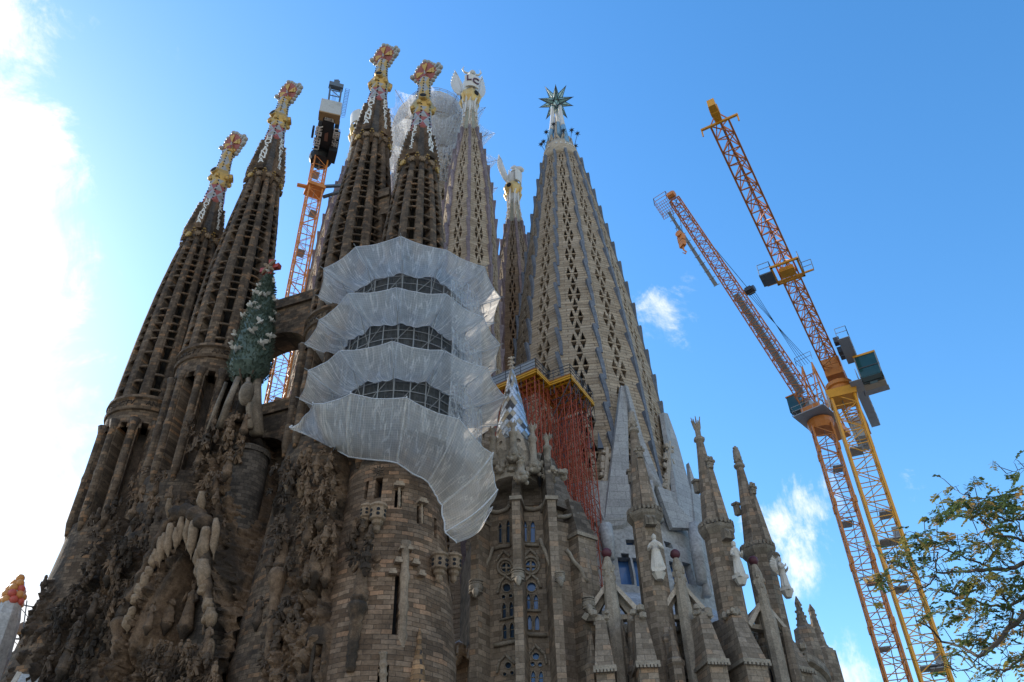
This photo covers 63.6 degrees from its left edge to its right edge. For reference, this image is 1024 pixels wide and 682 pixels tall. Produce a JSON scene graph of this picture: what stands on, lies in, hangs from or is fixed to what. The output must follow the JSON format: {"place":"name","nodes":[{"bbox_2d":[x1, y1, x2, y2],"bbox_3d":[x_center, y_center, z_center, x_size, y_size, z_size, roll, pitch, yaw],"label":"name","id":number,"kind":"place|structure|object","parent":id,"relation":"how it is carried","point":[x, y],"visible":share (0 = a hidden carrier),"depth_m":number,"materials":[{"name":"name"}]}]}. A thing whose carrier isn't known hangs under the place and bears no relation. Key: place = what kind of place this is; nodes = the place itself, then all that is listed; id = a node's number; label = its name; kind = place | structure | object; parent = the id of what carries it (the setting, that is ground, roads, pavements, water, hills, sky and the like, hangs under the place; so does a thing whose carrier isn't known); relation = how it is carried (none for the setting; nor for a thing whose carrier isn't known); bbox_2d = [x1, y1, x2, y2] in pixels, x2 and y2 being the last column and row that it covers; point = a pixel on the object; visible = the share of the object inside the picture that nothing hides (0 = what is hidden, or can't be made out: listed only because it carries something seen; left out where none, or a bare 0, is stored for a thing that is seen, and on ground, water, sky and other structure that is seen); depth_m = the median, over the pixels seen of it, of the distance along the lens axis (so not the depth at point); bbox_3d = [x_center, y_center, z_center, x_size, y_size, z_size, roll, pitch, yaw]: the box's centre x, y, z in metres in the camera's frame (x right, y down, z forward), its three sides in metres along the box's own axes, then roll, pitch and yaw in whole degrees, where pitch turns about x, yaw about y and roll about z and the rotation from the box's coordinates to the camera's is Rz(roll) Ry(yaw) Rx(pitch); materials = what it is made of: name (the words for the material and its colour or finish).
{"place":"outdoors","nodes":[
{"label":"outdoors","id":0,"kind":"place"},
{"bbox_2d":[264,79,348,402],"bbox_3d":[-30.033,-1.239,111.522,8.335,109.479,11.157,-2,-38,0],"label":"dark topped crane","id":1,"kind":"object","parent":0,"point":[323,154],"visible":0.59,"depth_m":134.04,"materials":[{"name":"orange metal"}]},
{"bbox_2d":[391,138,452,209],"bbox_3d":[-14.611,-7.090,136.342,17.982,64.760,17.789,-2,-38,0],"label":"unfinished tower","id":2,"kind":"structure","parent":0,"point":[443,167],"depth_m":148.49,"materials":[{"name":"stone"}]},
{"bbox_2d":[390,87,462,172],"bbox_3d":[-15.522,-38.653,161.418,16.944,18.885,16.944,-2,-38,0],"label":"netting wrap","id":3,"kind":"object","parent":2,"relation":"on","point":[438,99],"visible":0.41,"depth_m":154.64,"materials":[{"name":"white fabric"}]},
{"bbox_2d":[391,90,494,145],"bbox_3d":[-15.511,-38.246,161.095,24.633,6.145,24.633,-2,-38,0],"label":"catch net","id":4,"kind":"object","parent":3,"relation":"attached to","point":[489,135],"visible":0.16,"depth_m":155.30,"materials":[{"name":"white fabric"}]},
{"bbox_2d":[390,113,496,169],"bbox_3d":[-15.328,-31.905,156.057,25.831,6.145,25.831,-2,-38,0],"label":"catch net","id":5,"kind":"object","parent":3,"relation":"attached to","point":[397,125],"visible":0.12,"depth_m":149.48,"materials":[{"name":"white fabric"}]},
{"bbox_2d":[390,143,495,192],"bbox_3d":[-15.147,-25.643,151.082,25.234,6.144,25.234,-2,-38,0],"label":"catch net","id":6,"kind":"object","parent":2,"relation":"attached to","point":[395,153],"visible":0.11,"depth_m":144.62,"materials":[{"name":"white fabric"}]},
{"bbox_2d":[0,0,1023,681],"label":"sky","id":7,"kind":"structure","parent":0,"point":[882,140],"materials":[{"name":"blue"}]},
{"bbox_2d":[856,450,1023,681],"bbox_3d":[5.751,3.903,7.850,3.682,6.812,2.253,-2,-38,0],"label":"tree","id":8,"kind":"object","parent":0,"point":[968,603],"visible":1,"depth_m":8.87,"materials":[{"name":"green plant"}]},
{"label":"ground","id":9,"kind":"structure","parent":0,"visible":0},
{"bbox_2d":[0,574,26,680],"bbox_3d":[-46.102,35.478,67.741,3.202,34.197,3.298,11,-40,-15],"label":"fruit pinnacle","id":10,"kind":"object","parent":9,"relation":"on","point":[13,598],"visible":1,"depth_m":75.36,"materials":[{"name":"stone"}]},
{"bbox_2d":[11,671,38,681],"bbox_3d":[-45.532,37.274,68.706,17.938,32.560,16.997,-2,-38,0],"label":"sloping wall","id":11,"kind":"structure","parent":9,"relation":"on","point":[19,677],"depth_m":66.87,"materials":[{"name":"white concrete"}]},
{"bbox_2d":[11,600,31,655],"bbox_3d":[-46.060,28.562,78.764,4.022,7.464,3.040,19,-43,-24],"label":"pole scaffold","id":12,"kind":"object","parent":11,"relation":"on","point":[21,625],"visible":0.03,"depth_m":78.98,"materials":[{"name":"metal"}]},
{"bbox_2d":[6,187,462,681],"bbox_3d":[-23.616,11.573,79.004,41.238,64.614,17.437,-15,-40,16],"label":"carved facade","id":13,"kind":"structure","parent":11,"relation":"on","point":[178,599],"depth_m":65.98,"materials":[{"name":"brown stone"}]},
{"bbox_2d":[224,259,281,423],"bbox_3d":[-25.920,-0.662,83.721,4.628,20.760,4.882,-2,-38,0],"label":"cypress sculpture","id":14,"kind":"object","parent":13,"relation":"on","point":[252,352],"visible":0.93,"depth_m":81.97,"materials":[{"name":"green stone"}]},
{"bbox_2d":[289,391,497,543],"bbox_3d":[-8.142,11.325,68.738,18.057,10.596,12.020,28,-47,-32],"label":"net skirt","id":15,"kind":"object","parent":13,"relation":"attached to","point":[462,479],"visible":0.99,"depth_m":67.05,"materials":[{"name":"white fabric"}]},
{"bbox_2d":[333,254,465,477],"bbox_3d":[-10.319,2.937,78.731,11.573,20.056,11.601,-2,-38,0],"label":"tower scaffold","id":16,"kind":"object","parent":13,"relation":"attached to","point":[437,400],"visible":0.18,"depth_m":74.55,"materials":[{"name":"metal"}]},
{"bbox_2d":[297,338,507,437],"bbox_3d":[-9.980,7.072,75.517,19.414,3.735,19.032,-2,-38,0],"label":"catch net","id":17,"kind":"object","parent":16,"relation":"attached to","point":[405,366],"visible":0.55,"depth_m":71.18,"materials":[{"name":"white fabric"}]},
{"bbox_2d":[301,285,503,377],"bbox_3d":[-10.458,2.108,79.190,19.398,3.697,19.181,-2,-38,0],"label":"catch net","id":18,"kind":"object","parent":16,"relation":"attached to","point":[361,304],"visible":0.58,"depth_m":74.92,"materials":[{"name":"white fabric"}]},
{"bbox_2d":[315,233,503,344],"bbox_3d":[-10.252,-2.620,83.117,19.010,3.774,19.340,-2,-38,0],"label":"catch net","id":19,"kind":"object","parent":16,"relation":"attached to","point":[392,259],"visible":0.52,"depth_m":78.72,"materials":[{"name":"white fabric"}]},
{"bbox_2d":[447,279,482,511],"bbox_3d":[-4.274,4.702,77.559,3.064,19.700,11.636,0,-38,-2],"label":"hanging veil","id":20,"kind":"object","parent":19,"relation":"hanging from","point":[452,351],"visible":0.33,"depth_m":74.05,"materials":[{"name":"white fabric"}]},
{"bbox_2d":[0,131,247,681],"bbox_3d":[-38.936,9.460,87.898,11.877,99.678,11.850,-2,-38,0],"label":"bell tower","id":21,"kind":"structure","parent":9,"relation":"on","point":[116,460],"depth_m":86.58,"materials":[{"name":"brown stone"}]},
{"bbox_2d":[72,80,302,681],"bbox_3d":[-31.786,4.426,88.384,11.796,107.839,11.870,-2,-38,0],"label":"bell tower","id":22,"kind":"structure","parent":9,"relation":"on","point":[245,251],"depth_m":89.06,"materials":[{"name":"brown stone"}]},
{"bbox_2d":[225,43,399,681],"bbox_3d":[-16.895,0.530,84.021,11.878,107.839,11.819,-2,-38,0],"label":"bell tower","id":23,"kind":"structure","parent":9,"relation":"on","point":[355,220],"depth_m":87.39,"materials":[{"name":"brown stone"}]},
{"bbox_2d":[326,59,455,681],"bbox_3d":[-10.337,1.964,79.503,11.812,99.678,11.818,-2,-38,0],"label":"bell tower","id":24,"kind":"structure","parent":9,"relation":"on","point":[407,632],"depth_m":63.29,"materials":[{"name":"brown stone"}]},
{"bbox_2d":[590,609,616,681],"bbox_3d":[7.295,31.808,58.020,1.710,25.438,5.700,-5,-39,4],"label":"stepped buttress","id":25,"kind":"structure","parent":9,"relation":"on","point":[604,668],"depth_m":61.95,"materials":[{"name":"grey stone"}]},
{"bbox_2d":[581,548,635,681],"bbox_3d":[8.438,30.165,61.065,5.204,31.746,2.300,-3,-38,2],"label":"gable pinnacle","id":26,"kind":"object","parent":9,"relation":"on","point":[612,597],"visible":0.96,"depth_m":67.29,"materials":[{"name":"stone"}]},
{"bbox_2d":[627,603,660,681],"bbox_3d":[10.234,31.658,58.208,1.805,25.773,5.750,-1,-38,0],"label":"stepped buttress","id":27,"kind":"structure","parent":9,"relation":"on","point":[646,664],"depth_m":62.15,"materials":[{"name":"grey stone"}]},
{"bbox_2d":[455,592,841,681],"bbox_3d":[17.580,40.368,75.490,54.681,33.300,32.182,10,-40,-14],"label":"apse wall","id":28,"kind":"structure","parent":9,"relation":"on","point":[675,662],"depth_m":70.39,"materials":[{"name":"stone"}]},
{"bbox_2d":[441,67,504,641],"bbox_3d":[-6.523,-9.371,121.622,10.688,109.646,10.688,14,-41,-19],"label":"winged tower","id":29,"kind":"structure","parent":28,"relation":"on","point":[469,220],"depth_m":125.33,"materials":[{"name":"stone"}]},
{"bbox_2d":[460,420,601,681],"bbox_3d":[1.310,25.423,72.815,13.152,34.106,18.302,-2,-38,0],"label":"apse chapel","id":30,"kind":"structure","parent":28,"relation":"on","point":[530,586],"depth_m":70.39,"materials":[{"name":"brown stone"}]},
{"bbox_2d":[498,522,502,543],"bbox_3d":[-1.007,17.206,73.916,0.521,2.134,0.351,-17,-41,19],"label":"window pane","id":31,"kind":"structure","parent":30,"relation":"in","point":[500,529],"depth_m":73.93,"materials":[{"name":"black glass"}]},
{"bbox_2d":[501,602,506,617],"bbox_3d":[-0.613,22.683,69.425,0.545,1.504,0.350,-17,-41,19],"label":"window pane","id":32,"kind":"structure","parent":30,"relation":"in","point":[505,606],"depth_m":69.49,"materials":[{"name":"blue glass"}]},
{"bbox_2d":[502,623,507,639],"bbox_3d":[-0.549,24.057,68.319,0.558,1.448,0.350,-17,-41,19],"label":"window pane","id":33,"kind":"structure","parent":30,"relation":"in","point":[505,630],"depth_m":68.31,"materials":[{"name":"blue glass"}]},
{"bbox_2d":[500,562,511,572],"bbox_3d":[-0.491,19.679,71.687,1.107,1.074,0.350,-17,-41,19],"label":"window pane","id":34,"kind":"structure","parent":30,"relation":"in","point":[509,565],"depth_m":71.71,"materials":[{"name":"blue glass"}]},
{"bbox_2d":[502,583,511,592],"bbox_3d":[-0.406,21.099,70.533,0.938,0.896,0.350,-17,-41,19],"label":"window pane","id":35,"kind":"structure","parent":30,"relation":"in","point":[507,588],"depth_m":70.62,"materials":[{"name":"blue glass"}]},
{"bbox_2d":[505,519,510,542],"bbox_3d":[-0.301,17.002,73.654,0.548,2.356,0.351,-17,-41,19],"label":"window pane","id":36,"kind":"structure","parent":30,"relation":"in","point":[507,525],"depth_m":73.65,"materials":[{"name":"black glass"}]},
{"bbox_2d":[504,661,511,668],"bbox_3d":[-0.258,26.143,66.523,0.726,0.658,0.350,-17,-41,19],"label":"window pane","id":37,"kind":"structure","parent":30,"relation":"in","point":[509,665],"depth_m":66.58,"materials":[{"name":"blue glass"}]},
{"bbox_2d":[508,601,513,616],"bbox_3d":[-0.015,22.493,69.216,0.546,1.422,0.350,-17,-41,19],"label":"window pane","id":38,"kind":"structure","parent":30,"relation":"in","point":[512,605],"depth_m":69.26,"materials":[{"name":"blue glass"}]},
{"bbox_2d":[509,622,514,638],"bbox_3d":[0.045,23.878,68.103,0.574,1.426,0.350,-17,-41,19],"label":"window pane","id":39,"kind":"structure","parent":30,"relation":"in","point":[512,626],"depth_m":68.11,"materials":[{"name":"blue glass"}]},
{"bbox_2d":[492,356,538,493],"bbox_3d":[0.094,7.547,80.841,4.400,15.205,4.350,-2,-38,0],"label":"mirror spire","id":40,"kind":"structure","parent":30,"relation":"on","point":[512,409],"depth_m":78.15,"materials":[{"name":"tile"}]},
{"bbox_2d":[524,520,527,541],"bbox_3d":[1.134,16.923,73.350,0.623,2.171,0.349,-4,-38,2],"label":"window pane","id":41,"kind":"structure","parent":30,"relation":"in","point":[526,525],"depth_m":73.35,"materials":[{"name":"blue glass"}]},
{"bbox_2d":[527,593,530,608],"bbox_3d":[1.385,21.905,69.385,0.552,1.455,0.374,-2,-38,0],"label":"window pane","id":42,"kind":"structure","parent":30,"relation":"in","point":[529,596],"depth_m":69.44,"materials":[{"name":"blue glass"}]},
{"bbox_2d":[527,614,532,629],"bbox_3d":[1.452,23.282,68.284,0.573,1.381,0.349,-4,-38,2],"label":"window pane","id":43,"kind":"structure","parent":30,"relation":"in","point":[530,621],"depth_m":68.35,"materials":[{"name":"blue glass"}]},
{"bbox_2d":[526,560,536,571],"bbox_3d":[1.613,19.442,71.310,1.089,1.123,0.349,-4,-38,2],"label":"window pane","id":44,"kind":"structure","parent":30,"relation":"in","point":[533,562],"depth_m":71.33,"materials":[{"name":"blue glass"}]},
{"bbox_2d":[526,582,536,591],"bbox_3d":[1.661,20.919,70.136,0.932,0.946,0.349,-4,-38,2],"label":"window pane","id":45,"kind":"structure","parent":30,"relation":"in","point":[531,587],"depth_m":70.21,"materials":[{"name":"blue glass"}]},
{"bbox_2d":[530,520,535,542],"bbox_3d":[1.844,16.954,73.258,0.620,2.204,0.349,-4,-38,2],"label":"window pane","id":46,"kind":"structure","parent":30,"relation":"in","point":[532,525],"depth_m":73.25,"materials":[{"name":"blue glass"}]},
{"bbox_2d":[530,670,535,681],"bbox_3d":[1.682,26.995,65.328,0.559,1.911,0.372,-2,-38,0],"label":"window pane","id":47,"kind":"structure","parent":30,"relation":"in","point":[533,675],"depth_m":65.61,"materials":[{"name":"blue glass"}]},
{"bbox_2d":[533,594,538,608],"bbox_3d":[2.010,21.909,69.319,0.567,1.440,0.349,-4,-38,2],"label":"window pane","id":48,"kind":"structure","parent":30,"relation":"in","point":[535,599],"depth_m":69.32,"materials":[{"name":"blue glass"}]},
{"bbox_2d":[532,652,539,660],"bbox_3d":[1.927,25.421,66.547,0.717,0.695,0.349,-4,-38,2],"label":"window pane","id":49,"kind":"structure","parent":30,"relation":"in","point":[535,656],"depth_m":66.58,"materials":[{"name":"blue glass"}]},
{"bbox_2d":[534,615,539,630],"bbox_3d":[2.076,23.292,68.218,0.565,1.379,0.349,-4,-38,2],"label":"window pane","id":50,"kind":"structure","parent":30,"relation":"in","point":[537,619],"depth_m":68.21,"materials":[{"name":"blue glass"}]},
{"bbox_2d":[538,670,543,681],"bbox_3d":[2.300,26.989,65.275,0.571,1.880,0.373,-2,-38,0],"label":"window pane","id":51,"kind":"structure","parent":30,"relation":"in","point":[541,675],"depth_m":65.57,"materials":[{"name":"blue glass"}]},
{"bbox_2d":[491,358,603,587],"bbox_3d":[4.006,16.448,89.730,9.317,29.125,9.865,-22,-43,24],"label":"scaffold tower","id":52,"kind":"structure","parent":28,"relation":"on","point":[565,396],"depth_m":94.21,"materials":[{"name":"metal"}]},
{"bbox_2d":[513,84,716,610],"bbox_3d":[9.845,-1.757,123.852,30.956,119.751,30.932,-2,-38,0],"label":"star tower","id":53,"kind":"structure","parent":28,"relation":"on","point":[577,310],"depth_m":110.54,"materials":[{"name":"stone"}]},
{"bbox_2d":[497,155,527,371],"bbox_3d":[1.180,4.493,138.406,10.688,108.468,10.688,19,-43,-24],"label":"winged tower","id":54,"kind":"structure","parent":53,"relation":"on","point":[513,244],"depth_m":150.97,"materials":[{"name":"stone"}]},
{"bbox_2d":[626,411,678,681],"bbox_3d":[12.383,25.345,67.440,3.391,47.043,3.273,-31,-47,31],"label":"pinnacle buttress","id":55,"kind":"structure","parent":9,"relation":"on","point":[644,513],"depth_m":72.51,"materials":[{"name":"stone"}]},
{"bbox_2d":[647,534,665,580],"bbox_3d":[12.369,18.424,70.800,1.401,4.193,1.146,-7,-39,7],"label":"saint statue","id":56,"kind":"object","parent":55,"relation":"attached to","point":[658,566],"visible":1,"depth_m":70.33,"materials":[{"name":"white stone"}]},
{"bbox_2d":[667,549,713,681],"bbox_3d":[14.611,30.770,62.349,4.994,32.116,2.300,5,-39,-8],"label":"gable pinnacle","id":57,"kind":"object","parent":9,"relation":"on","point":[682,597],"visible":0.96,"depth_m":68.81,"materials":[{"name":"stone"}]},
{"bbox_2d":[680,604,730,681],"bbox_3d":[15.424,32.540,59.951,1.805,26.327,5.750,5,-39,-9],"label":"stepped buttress","id":58,"kind":"structure","parent":9,"relation":"on","point":[712,661],"depth_m":64.46,"materials":[{"name":"grey stone"}]},
{"bbox_2d":[691,416,750,629],"bbox_3d":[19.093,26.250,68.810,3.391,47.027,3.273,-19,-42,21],"label":"pinnacle buttress","id":59,"kind":"structure","parent":9,"relation":"on","point":[716,529],"depth_m":74.56,"materials":[{"name":"stone"}]},
{"bbox_2d":[730,541,748,586],"bbox_3d":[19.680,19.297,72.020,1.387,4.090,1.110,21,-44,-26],"label":"saint statue","id":60,"kind":"object","parent":59,"relation":"attached to","point":[740,576],"visible":1,"depth_m":71.42,"materials":[{"name":"white stone"}]},
{"bbox_2d":[712,607,771,681],"bbox_3d":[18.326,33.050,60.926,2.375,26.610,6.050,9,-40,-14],"label":"stepped buttress","id":61,"kind":"structure","parent":9,"relation":"on","point":[744,654],"depth_m":65.40,"materials":[{"name":"grey stone"}]},
{"bbox_2d":[731,446,792,638],"bbox_3d":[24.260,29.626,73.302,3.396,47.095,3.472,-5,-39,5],"label":"pinnacle buttress","id":62,"kind":"structure","parent":9,"relation":"on","point":[759,543],"depth_m":80.37,"materials":[{"name":"stone"}]},
{"bbox_2d":[769,555,793,598],"bbox_3d":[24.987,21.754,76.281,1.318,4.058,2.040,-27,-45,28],"label":"saint statue","id":63,"kind":"object","parent":62,"relation":"attached to","point":[777,565],"visible":1,"depth_m":76.11,"materials":[{"name":"white stone"}]},
{"bbox_2d":[748,556,802,681],"bbox_3d":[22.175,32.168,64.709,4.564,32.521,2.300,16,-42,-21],"label":"gable pinnacle","id":64,"kind":"object","parent":9,"relation":"on","point":[767,621],"visible":0.99,"depth_m":70.03,"materials":[{"name":"stone"}]},
{"bbox_2d":[653,190,913,681],"bbox_3d":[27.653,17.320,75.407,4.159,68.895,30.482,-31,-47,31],"label":"luffing crane","id":65,"kind":"object","parent":9,"relation":"on","point":[815,418],"visible":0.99,"depth_m":88.25,"materials":[{"name":"orange metal"}]},
{"bbox_2d":[756,632,816,681],"bbox_3d":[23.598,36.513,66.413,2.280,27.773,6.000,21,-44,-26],"label":"stepped buttress","id":66,"kind":"structure","parent":9,"relation":"on","point":[807,671],"depth_m":70.63,"materials":[{"name":"grey stone"}]},
{"bbox_2d":[794,596,824,663],"bbox_3d":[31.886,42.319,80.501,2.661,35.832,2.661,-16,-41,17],"label":"slender pinnacle","id":67,"kind":"object","parent":9,"relation":"on","point":[804,630],"visible":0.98,"depth_m":88.19,"materials":[{"name":"grey stone"}]},
{"bbox_2d":[808,604,843,681],"bbox_3d":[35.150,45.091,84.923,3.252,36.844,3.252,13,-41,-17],"label":"slender pinnacle","id":68,"kind":"object","parent":9,"relation":"on","point":[831,662],"visible":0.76,"depth_m":91.67,"materials":[{"name":"grey stone"}]},
{"bbox_2d":[701,98,954,681],"bbox_3d":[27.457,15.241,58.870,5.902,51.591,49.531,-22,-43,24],"label":"tower crane","id":69,"kind":"object","parent":9,"relation":"on","point":[843,392],"visible":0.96,"depth_m":72.64,"materials":[{"name":"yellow metal"}]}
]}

